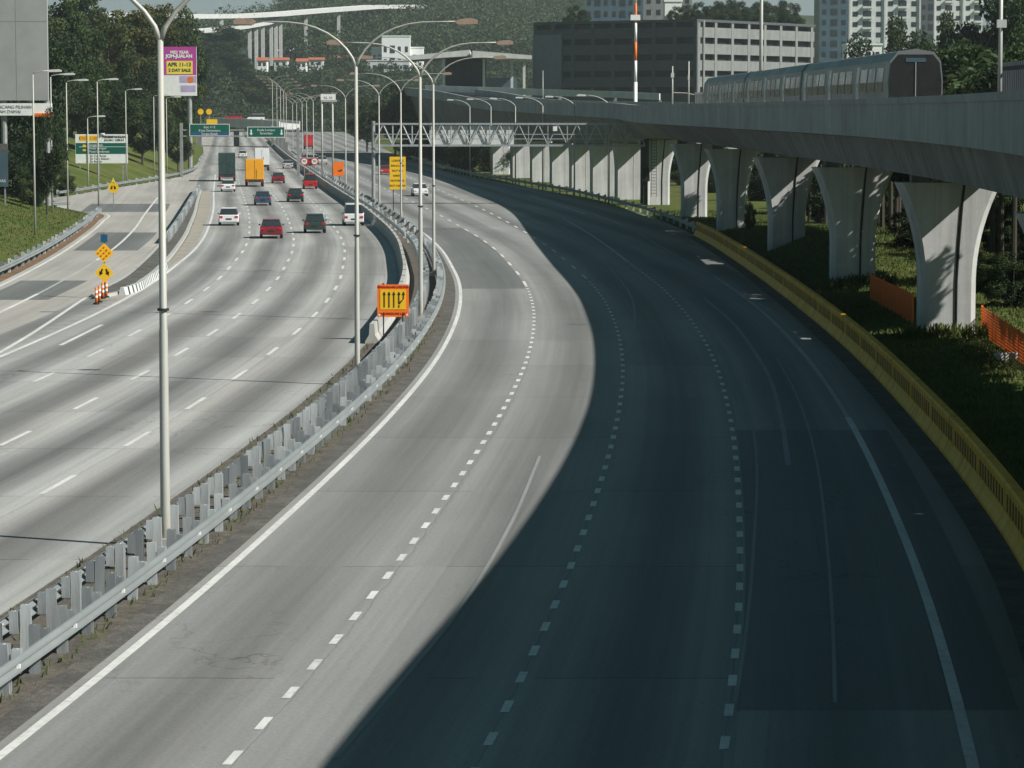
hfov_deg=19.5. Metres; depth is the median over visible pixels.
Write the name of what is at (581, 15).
shrub
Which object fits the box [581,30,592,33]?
window
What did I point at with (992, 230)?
street tree
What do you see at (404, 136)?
broadleaf tree
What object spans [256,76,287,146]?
street lamp
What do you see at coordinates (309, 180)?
car
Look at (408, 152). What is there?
shrub
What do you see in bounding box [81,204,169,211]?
road patch
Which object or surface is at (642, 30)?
window
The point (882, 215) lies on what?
street tree
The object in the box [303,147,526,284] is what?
lane marking
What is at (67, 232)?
guard rail
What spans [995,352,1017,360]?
concrete block
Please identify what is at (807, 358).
lane marking
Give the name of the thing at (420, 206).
street lamp
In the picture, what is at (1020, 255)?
shrub
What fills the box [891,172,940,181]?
street tree
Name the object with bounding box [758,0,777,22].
shrub
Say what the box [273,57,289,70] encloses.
house
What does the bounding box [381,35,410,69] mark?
town building
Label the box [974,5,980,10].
window
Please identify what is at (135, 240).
road patch
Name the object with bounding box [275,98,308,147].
street lamp
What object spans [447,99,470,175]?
street lamp
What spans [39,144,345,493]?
lane marking
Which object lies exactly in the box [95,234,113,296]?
diamond sign
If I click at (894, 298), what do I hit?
fence
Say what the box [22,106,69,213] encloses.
broadleaf tree
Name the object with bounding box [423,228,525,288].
road patch
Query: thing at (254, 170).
lorry
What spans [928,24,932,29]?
window
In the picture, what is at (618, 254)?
lane marking
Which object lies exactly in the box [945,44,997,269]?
street tree
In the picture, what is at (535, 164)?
viaduct pier
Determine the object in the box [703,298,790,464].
lane marking
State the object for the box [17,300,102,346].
chevron marking
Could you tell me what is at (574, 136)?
street lamp
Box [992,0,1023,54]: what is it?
tall tree
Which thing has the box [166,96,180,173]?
street lamp
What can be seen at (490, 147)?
street lamp
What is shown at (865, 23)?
window
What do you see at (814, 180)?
shrub
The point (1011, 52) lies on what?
street tree
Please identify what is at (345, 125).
street lamp
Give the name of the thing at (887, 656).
road patch
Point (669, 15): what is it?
shrub
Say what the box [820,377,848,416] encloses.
lane marking
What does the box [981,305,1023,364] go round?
fence
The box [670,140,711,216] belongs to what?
viaduct pier
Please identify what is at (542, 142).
street lamp
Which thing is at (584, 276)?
lane marking
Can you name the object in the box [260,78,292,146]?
street lamp
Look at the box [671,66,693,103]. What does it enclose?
signal pole
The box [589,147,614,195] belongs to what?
viaduct pier
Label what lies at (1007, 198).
shrub
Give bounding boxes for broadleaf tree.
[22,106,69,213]
[50,97,71,146]
[68,60,112,133]
[69,69,145,133]
[82,12,151,107]
[94,50,157,133]
[118,98,167,164]
[130,57,169,134]
[145,99,177,148]
[165,118,194,171]
[176,31,206,105]
[203,60,227,102]
[244,76,290,112]
[344,94,389,151]
[369,82,416,156]
[396,125,416,140]
[843,13,931,58]
[897,10,977,50]
[920,38,952,54]
[944,39,990,51]
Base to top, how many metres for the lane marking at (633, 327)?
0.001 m
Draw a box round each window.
[390,45,394,52]
[562,30,572,34]
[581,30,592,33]
[595,0,600,5]
[595,11,600,17]
[601,29,611,33]
[619,11,625,17]
[620,0,625,5]
[621,29,631,33]
[641,28,651,32]
[830,19,837,25]
[830,30,836,35]
[830,40,836,46]
[830,51,836,57]
[831,9,837,14]
[863,0,871,5]
[863,11,870,16]
[863,21,870,26]
[863,32,870,36]
[898,0,906,5]
[898,11,906,16]
[928,4,932,9]
[928,14,932,19]
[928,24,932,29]
[945,5,951,10]
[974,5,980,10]
[974,15,980,20]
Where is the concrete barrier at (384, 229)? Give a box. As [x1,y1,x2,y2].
[268,139,409,343]
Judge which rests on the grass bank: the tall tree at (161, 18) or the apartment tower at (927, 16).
the tall tree at (161, 18)
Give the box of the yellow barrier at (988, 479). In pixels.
[693,222,1023,571]
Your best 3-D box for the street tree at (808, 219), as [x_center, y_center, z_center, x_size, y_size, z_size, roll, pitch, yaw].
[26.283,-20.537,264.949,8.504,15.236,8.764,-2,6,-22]
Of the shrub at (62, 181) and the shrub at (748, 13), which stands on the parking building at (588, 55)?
the shrub at (748, 13)
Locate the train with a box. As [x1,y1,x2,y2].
[703,49,942,102]
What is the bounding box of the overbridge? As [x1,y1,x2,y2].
[165,118,299,145]
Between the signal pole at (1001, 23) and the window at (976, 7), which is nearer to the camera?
the signal pole at (1001, 23)
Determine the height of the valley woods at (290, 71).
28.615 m
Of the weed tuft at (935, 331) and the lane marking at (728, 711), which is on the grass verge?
the weed tuft at (935, 331)
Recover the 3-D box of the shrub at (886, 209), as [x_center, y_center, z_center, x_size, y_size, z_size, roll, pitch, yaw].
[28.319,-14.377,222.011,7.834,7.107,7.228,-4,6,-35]
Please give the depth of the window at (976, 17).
933.39 m
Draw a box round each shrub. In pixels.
[0,143,31,197]
[13,168,49,207]
[53,166,76,195]
[392,121,429,162]
[412,125,462,165]
[438,135,489,168]
[442,162,477,175]
[460,147,489,171]
[562,5,591,21]
[665,6,685,19]
[670,155,680,184]
[681,4,700,18]
[688,1,714,19]
[701,0,728,19]
[707,166,715,192]
[713,0,741,20]
[728,0,754,20]
[743,2,769,21]
[744,202,756,229]
[747,152,765,200]
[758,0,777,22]
[763,0,795,22]
[779,2,805,23]
[783,155,822,214]
[807,163,855,222]
[884,179,933,225]
[885,212,913,246]
[938,181,1020,228]
[976,252,1009,291]
[977,249,1023,307]
[980,202,1023,253]
[981,220,1011,237]
[995,225,1023,269]
[1011,199,1023,211]
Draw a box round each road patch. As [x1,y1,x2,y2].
[0,281,85,299]
[75,232,156,249]
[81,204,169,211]
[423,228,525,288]
[736,430,1018,709]
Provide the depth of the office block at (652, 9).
853.74 m
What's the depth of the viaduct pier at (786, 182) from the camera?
198.85 m
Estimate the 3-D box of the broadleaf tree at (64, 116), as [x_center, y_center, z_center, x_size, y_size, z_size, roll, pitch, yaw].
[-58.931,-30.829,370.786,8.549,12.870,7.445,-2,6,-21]
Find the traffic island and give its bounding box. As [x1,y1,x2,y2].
[93,195,197,296]
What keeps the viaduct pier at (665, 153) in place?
on the grass verge
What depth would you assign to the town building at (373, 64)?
1412.03 m
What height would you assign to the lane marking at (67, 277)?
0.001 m
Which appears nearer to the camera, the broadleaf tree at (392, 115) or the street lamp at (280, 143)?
the broadleaf tree at (392, 115)
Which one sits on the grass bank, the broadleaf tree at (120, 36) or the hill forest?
the broadleaf tree at (120, 36)
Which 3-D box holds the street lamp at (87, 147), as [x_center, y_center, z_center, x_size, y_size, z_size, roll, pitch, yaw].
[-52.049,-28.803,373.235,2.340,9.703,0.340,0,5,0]
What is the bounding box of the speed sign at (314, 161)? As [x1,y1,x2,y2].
[311,157,318,173]
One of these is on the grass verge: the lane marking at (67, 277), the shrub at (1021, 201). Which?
the shrub at (1021, 201)
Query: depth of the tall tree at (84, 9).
584.29 m
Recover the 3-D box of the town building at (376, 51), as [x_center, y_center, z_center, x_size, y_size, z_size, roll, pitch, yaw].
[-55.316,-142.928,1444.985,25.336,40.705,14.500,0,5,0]
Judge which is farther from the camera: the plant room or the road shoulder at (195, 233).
the plant room
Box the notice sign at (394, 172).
[390,157,405,210]
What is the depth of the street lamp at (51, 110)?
273.62 m
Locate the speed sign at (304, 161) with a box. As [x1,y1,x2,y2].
[300,157,307,173]
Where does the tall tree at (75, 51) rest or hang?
on the grass bank
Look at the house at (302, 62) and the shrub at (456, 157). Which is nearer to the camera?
the shrub at (456, 157)
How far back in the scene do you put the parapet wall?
583.97 m
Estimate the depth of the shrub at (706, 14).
709.65 m
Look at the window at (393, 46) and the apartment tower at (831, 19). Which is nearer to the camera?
the apartment tower at (831, 19)
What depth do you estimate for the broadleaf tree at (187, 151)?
472.89 m
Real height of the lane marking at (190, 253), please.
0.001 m
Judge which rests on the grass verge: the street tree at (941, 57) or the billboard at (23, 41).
the street tree at (941, 57)
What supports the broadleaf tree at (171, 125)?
on the grass bank
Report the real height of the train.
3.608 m
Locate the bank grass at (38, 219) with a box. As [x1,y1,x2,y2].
[0,195,86,258]
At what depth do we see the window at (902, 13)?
893.48 m
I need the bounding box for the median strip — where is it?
[0,138,446,717]
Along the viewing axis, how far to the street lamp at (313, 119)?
543.83 m
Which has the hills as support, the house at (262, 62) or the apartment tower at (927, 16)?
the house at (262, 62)
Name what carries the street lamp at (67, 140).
on the grass bank
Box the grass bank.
[0,101,202,263]
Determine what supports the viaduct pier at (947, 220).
on the grass verge
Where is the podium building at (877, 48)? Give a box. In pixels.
[842,43,882,58]
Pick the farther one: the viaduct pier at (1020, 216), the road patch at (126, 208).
the road patch at (126, 208)
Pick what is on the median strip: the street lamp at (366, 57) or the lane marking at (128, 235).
the street lamp at (366, 57)
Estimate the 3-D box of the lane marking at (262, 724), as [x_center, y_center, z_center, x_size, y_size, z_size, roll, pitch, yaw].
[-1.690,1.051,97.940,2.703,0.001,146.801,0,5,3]
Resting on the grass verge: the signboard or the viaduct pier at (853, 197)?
the viaduct pier at (853, 197)
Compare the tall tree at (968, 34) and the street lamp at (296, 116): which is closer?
the tall tree at (968, 34)
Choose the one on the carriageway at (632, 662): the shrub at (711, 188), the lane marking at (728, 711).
the lane marking at (728, 711)
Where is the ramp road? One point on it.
(118, 263)
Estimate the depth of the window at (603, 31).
709.57 m
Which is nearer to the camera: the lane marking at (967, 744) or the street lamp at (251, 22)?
the lane marking at (967, 744)
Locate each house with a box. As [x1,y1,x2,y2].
[256,57,269,71]
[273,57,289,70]
[295,58,308,70]
[308,57,324,69]
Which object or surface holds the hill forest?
on the hills
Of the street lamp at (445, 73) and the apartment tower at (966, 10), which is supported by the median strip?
the street lamp at (445, 73)
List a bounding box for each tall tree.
[0,35,82,174]
[0,115,28,182]
[48,0,109,136]
[49,30,89,142]
[68,0,112,44]
[101,9,166,138]
[133,3,185,150]
[165,5,211,141]
[198,24,246,64]
[207,45,253,81]
[936,0,1008,53]
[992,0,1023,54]
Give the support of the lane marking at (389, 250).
on the carriageway at (109, 492)
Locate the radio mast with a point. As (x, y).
(635, 17)
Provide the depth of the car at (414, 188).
350.04 m
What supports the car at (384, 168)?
on the carriageway at (632, 662)
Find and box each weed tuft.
[813,272,898,290]
[890,322,988,339]
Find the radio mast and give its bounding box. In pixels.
[631,0,639,101]
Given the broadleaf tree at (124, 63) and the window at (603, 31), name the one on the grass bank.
the broadleaf tree at (124, 63)
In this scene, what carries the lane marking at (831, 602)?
on the carriageway at (632, 662)
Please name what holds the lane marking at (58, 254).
on the ramp road
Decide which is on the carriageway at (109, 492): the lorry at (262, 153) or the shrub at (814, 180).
the lorry at (262, 153)
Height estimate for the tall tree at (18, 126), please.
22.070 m
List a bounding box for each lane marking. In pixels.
[0,144,294,445]
[0,148,461,759]
[0,175,215,356]
[0,214,109,286]
[0,294,37,312]
[0,297,87,352]
[32,144,249,381]
[37,260,96,293]
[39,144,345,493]
[60,325,101,344]
[96,198,157,259]
[223,286,535,763]
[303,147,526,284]
[324,143,587,278]
[333,456,540,757]
[340,201,395,283]
[471,282,624,767]
[533,197,584,213]
[561,226,635,353]
[562,218,628,261]
[623,225,714,276]
[630,264,742,748]
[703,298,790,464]
[714,277,823,376]
[733,356,757,701]
[777,358,836,701]
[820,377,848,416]
[845,417,979,767]
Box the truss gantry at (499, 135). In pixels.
[371,121,656,204]
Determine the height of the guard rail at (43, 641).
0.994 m
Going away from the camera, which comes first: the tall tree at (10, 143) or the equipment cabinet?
the equipment cabinet
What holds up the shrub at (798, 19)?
on the parking building at (588, 55)
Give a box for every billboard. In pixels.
[0,0,50,205]
[163,47,196,168]
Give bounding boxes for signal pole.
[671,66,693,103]
[688,61,689,103]
[759,0,762,70]
[996,0,1006,91]
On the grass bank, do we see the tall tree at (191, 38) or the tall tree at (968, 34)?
the tall tree at (191, 38)
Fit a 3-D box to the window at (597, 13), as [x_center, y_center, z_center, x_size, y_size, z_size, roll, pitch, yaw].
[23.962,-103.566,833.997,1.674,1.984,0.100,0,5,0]
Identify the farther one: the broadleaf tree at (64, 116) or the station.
the station
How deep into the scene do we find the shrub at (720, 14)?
715.95 m
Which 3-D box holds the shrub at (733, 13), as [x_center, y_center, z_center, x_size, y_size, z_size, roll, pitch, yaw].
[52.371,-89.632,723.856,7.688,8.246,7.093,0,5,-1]
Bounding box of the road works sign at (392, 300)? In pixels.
[377,283,408,338]
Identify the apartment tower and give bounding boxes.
[814,0,848,62]
[848,0,920,53]
[921,0,933,49]
[933,0,982,52]
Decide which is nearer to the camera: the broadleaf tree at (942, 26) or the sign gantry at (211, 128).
the broadleaf tree at (942, 26)
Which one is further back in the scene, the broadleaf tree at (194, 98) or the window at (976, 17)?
the window at (976, 17)
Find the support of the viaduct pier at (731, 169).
on the grass verge
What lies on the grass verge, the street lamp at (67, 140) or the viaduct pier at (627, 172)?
the viaduct pier at (627, 172)
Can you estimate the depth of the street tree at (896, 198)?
198.65 m
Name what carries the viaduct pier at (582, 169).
on the grass verge
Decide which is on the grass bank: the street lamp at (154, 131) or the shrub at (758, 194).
the street lamp at (154, 131)
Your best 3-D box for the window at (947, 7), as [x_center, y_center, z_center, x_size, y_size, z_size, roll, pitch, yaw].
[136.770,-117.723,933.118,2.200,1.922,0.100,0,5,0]
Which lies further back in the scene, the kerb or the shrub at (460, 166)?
the shrub at (460, 166)
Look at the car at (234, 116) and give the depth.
807.95 m
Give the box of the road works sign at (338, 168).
[333,162,343,179]
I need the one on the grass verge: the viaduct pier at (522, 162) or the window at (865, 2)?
the viaduct pier at (522, 162)
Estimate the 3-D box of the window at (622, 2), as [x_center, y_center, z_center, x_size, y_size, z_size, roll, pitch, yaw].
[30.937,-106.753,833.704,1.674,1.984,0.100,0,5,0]
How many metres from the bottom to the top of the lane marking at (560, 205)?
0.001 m
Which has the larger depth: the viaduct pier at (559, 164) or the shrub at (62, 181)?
the viaduct pier at (559, 164)
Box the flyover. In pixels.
[107,0,446,69]
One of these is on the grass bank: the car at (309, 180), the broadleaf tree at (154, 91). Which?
the broadleaf tree at (154, 91)
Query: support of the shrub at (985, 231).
on the grass verge
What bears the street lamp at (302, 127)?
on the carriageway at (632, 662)
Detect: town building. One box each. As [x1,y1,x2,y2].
[366,60,409,72]
[371,47,423,67]
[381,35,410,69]
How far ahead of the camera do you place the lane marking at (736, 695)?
65.87 m
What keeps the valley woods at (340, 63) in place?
on the hills
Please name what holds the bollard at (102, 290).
on the carriageway at (109, 492)
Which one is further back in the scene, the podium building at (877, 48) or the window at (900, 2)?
the window at (900, 2)
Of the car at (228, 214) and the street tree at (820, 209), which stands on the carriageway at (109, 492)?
the car at (228, 214)
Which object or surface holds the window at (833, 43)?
in the apartment tower at (831, 19)
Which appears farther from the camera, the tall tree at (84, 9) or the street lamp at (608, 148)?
the tall tree at (84, 9)
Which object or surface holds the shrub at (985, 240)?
on the grass verge
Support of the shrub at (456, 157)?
on the grass verge
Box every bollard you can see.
[93,287,98,304]
[98,286,101,302]
[101,282,105,298]
[105,281,108,297]
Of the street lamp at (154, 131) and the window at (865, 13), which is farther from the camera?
the window at (865, 13)
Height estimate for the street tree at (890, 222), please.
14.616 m
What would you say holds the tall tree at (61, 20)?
on the grass bank
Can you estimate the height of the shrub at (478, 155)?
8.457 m
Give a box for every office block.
[584,0,642,20]
[643,0,691,19]
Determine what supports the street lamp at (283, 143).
on the median strip
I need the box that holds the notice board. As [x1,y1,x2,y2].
[0,144,7,205]
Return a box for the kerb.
[91,190,201,296]
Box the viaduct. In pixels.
[382,87,1023,198]
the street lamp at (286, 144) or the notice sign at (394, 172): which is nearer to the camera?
the notice sign at (394, 172)
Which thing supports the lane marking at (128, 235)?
on the ramp road
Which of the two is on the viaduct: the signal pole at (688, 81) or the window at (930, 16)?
the signal pole at (688, 81)
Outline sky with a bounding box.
[48,0,993,24]
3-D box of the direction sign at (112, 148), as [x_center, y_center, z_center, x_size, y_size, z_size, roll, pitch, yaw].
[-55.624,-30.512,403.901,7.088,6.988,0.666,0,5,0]
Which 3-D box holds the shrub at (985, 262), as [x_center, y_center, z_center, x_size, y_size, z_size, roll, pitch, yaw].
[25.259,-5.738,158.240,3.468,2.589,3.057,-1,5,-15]
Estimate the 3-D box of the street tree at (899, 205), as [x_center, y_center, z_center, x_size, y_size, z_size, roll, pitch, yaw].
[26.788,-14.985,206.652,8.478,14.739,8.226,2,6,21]
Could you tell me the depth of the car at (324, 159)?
557.17 m
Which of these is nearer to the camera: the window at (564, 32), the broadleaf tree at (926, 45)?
the broadleaf tree at (926, 45)
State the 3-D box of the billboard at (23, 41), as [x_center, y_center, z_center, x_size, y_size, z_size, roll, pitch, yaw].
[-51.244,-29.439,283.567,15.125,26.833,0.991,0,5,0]
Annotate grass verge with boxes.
[348,133,1023,489]
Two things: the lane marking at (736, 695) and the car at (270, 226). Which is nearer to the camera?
the lane marking at (736, 695)
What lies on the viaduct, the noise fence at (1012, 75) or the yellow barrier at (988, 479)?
the noise fence at (1012, 75)
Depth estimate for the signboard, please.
422.31 m
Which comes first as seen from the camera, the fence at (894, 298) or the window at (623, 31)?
the fence at (894, 298)
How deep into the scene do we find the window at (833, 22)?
873.85 m
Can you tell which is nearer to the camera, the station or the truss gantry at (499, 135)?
the truss gantry at (499, 135)
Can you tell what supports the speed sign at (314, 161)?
on the carriageway at (109, 492)
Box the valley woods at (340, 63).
[247,44,532,69]
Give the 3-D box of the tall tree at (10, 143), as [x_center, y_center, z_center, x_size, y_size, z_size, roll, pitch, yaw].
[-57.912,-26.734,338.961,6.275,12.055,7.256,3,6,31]
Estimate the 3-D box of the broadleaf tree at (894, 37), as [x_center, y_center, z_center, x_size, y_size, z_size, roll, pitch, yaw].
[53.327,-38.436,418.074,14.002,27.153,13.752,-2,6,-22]
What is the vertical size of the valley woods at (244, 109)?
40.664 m
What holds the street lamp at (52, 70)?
on the grass bank
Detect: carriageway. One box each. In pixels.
[0,132,399,614]
[0,132,1023,767]
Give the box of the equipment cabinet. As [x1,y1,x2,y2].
[694,92,702,103]
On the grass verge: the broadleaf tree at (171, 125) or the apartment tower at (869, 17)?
the apartment tower at (869, 17)
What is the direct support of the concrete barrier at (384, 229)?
on the carriageway at (109, 492)
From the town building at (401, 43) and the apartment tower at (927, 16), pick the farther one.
the town building at (401, 43)
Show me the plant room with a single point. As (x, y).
(668, 5)
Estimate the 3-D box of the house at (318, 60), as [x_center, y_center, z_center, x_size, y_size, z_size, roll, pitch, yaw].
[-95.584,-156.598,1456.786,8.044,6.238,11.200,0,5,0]
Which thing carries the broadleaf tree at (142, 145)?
on the grass bank
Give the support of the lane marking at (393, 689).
on the carriageway at (632, 662)
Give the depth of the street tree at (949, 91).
160.75 m
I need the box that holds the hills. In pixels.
[195,0,993,133]
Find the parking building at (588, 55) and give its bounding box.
[533,19,815,148]
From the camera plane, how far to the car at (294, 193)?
327.55 m
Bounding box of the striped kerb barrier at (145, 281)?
[119,262,168,294]
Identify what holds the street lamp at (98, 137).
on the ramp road
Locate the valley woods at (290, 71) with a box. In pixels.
[251,57,532,92]
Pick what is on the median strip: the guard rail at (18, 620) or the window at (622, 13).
the guard rail at (18, 620)
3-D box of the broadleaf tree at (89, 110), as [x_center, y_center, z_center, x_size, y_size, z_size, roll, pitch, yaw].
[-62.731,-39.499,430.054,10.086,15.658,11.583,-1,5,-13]
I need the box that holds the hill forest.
[164,0,583,60]
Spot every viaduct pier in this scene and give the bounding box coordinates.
[492,147,509,173]
[510,138,531,177]
[529,140,551,181]
[549,141,572,186]
[568,143,589,191]
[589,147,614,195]
[612,143,639,199]
[637,139,676,204]
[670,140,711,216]
[704,145,758,230]
[753,152,819,250]
[811,161,892,280]
[894,174,996,331]
[1015,212,1023,232]
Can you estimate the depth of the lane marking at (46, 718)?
64.25 m
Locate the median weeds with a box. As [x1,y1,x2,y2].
[0,307,442,702]
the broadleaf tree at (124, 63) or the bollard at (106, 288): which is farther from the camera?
the broadleaf tree at (124, 63)
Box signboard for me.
[321,94,336,177]
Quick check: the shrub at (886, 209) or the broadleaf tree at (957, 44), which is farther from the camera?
the broadleaf tree at (957, 44)
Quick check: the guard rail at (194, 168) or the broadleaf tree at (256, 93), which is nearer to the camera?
the guard rail at (194, 168)
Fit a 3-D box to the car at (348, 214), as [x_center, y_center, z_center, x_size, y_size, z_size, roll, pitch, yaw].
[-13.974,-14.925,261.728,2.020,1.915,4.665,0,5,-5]
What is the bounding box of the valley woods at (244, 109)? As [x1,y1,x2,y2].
[192,44,532,132]
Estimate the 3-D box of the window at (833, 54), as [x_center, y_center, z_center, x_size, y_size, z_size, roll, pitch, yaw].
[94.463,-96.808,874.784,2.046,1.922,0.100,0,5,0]
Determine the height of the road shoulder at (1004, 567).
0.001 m
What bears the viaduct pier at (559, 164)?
on the grass verge
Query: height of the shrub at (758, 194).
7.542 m
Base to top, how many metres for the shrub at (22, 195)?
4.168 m
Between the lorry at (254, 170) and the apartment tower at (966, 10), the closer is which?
the lorry at (254, 170)
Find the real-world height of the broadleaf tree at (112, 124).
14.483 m
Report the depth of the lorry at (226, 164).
422.50 m
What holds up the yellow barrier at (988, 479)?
on the carriageway at (632, 662)
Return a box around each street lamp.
[32,69,61,234]
[50,73,74,211]
[66,79,87,209]
[87,115,104,189]
[97,78,117,205]
[125,88,141,184]
[130,0,189,545]
[153,94,168,176]
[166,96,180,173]
[233,18,477,382]
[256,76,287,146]
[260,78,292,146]
[264,81,296,148]
[266,85,299,148]
[268,88,303,149]
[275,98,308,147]
[278,97,314,143]
[282,95,320,156]
[284,94,314,157]
[289,92,336,157]
[311,85,379,188]
[326,40,512,320]
[337,79,418,205]
[350,72,451,225]
[361,55,505,275]
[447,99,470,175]
[467,98,491,180]
[490,98,515,184]
[515,97,543,189]
[545,96,574,195]
[577,94,609,202]
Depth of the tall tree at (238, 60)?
1248.63 m
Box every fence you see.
[870,272,913,323]
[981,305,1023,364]
[1002,60,1023,90]
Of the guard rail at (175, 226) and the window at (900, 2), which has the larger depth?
the window at (900, 2)
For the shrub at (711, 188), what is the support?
on the grass verge
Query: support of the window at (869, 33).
in the apartment tower at (869, 17)
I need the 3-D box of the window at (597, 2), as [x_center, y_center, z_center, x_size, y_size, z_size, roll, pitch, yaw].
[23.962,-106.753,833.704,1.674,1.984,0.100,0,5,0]
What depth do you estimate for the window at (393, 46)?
1426.39 m
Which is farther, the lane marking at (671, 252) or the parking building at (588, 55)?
the parking building at (588, 55)
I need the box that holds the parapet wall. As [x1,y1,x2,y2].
[424,85,661,159]
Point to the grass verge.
(675, 196)
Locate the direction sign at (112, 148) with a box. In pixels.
[75,133,127,180]
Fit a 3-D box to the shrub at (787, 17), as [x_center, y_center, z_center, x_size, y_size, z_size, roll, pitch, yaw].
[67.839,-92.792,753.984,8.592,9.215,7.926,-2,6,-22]
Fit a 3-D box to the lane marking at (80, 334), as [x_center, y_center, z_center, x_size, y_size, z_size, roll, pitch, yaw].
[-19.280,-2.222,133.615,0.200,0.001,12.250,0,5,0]
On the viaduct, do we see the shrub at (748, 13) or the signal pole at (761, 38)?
the signal pole at (761, 38)
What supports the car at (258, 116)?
on the overbridge
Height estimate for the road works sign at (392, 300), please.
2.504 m
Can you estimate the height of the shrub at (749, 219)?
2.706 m
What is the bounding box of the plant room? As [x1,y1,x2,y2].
[662,0,682,19]
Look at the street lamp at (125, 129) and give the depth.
400.98 m
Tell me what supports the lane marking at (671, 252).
on the carriageway at (632, 662)
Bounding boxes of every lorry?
[218,153,235,180]
[245,159,263,186]
[254,148,268,169]
[304,135,312,148]
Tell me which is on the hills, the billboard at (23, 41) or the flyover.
the flyover
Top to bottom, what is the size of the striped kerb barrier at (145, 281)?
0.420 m
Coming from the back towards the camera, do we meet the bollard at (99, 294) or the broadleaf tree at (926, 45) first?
the broadleaf tree at (926, 45)
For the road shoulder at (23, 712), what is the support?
on the carriageway at (632, 662)
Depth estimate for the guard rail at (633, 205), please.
342.49 m
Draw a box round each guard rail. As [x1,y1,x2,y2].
[0,207,101,275]
[0,232,428,651]
[0,233,445,695]
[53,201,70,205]
[56,153,204,197]
[166,185,199,241]
[285,150,409,242]
[291,150,417,235]
[406,155,695,231]
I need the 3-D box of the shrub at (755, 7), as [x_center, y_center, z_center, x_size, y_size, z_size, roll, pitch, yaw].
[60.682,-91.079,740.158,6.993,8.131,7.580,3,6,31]
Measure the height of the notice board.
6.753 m
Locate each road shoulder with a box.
[0,211,454,740]
[0,214,103,281]
[101,191,209,299]
[686,236,1023,663]
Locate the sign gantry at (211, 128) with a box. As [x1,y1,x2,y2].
[180,109,299,176]
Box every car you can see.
[217,207,239,225]
[220,179,235,191]
[225,114,241,118]
[238,150,246,157]
[247,114,264,119]
[253,191,271,204]
[259,219,283,237]
[271,172,284,182]
[282,160,292,168]
[286,188,303,201]
[302,174,316,188]
[302,213,326,232]
[318,156,326,163]
[341,203,363,225]
[380,165,389,174]
[411,183,428,195]
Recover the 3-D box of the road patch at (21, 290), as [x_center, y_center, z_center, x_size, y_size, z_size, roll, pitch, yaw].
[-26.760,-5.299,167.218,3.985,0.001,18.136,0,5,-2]
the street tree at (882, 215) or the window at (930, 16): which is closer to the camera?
the street tree at (882, 215)
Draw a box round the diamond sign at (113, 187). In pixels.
[108,178,118,206]
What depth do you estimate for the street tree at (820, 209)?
258.20 m
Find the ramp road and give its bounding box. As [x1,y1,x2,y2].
[0,137,212,333]
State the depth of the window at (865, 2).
893.26 m
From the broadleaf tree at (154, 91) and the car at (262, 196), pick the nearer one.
the car at (262, 196)
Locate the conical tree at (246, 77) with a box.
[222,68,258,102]
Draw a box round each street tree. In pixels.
[807,182,811,221]
[818,160,822,223]
[824,204,827,223]
[851,165,898,235]
[877,211,879,226]
[880,194,884,227]
[888,180,892,227]
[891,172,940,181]
[898,192,900,225]
[937,45,970,77]
[942,46,1023,230]
[942,54,1013,275]
[943,52,1016,253]
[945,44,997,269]
[954,51,1016,292]
[972,61,1007,92]
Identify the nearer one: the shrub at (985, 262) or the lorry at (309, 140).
the shrub at (985, 262)
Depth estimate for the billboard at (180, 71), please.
502.14 m
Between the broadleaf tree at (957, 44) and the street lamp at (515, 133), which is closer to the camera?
the broadleaf tree at (957, 44)
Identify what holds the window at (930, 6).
in the apartment tower at (927, 16)
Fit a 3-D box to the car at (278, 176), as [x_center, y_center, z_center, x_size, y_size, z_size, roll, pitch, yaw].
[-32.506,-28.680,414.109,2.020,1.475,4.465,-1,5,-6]
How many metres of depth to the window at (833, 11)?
873.64 m
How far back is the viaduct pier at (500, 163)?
514.73 m
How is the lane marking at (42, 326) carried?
on the carriageway at (109, 492)
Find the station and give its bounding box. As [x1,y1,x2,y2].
[406,50,531,96]

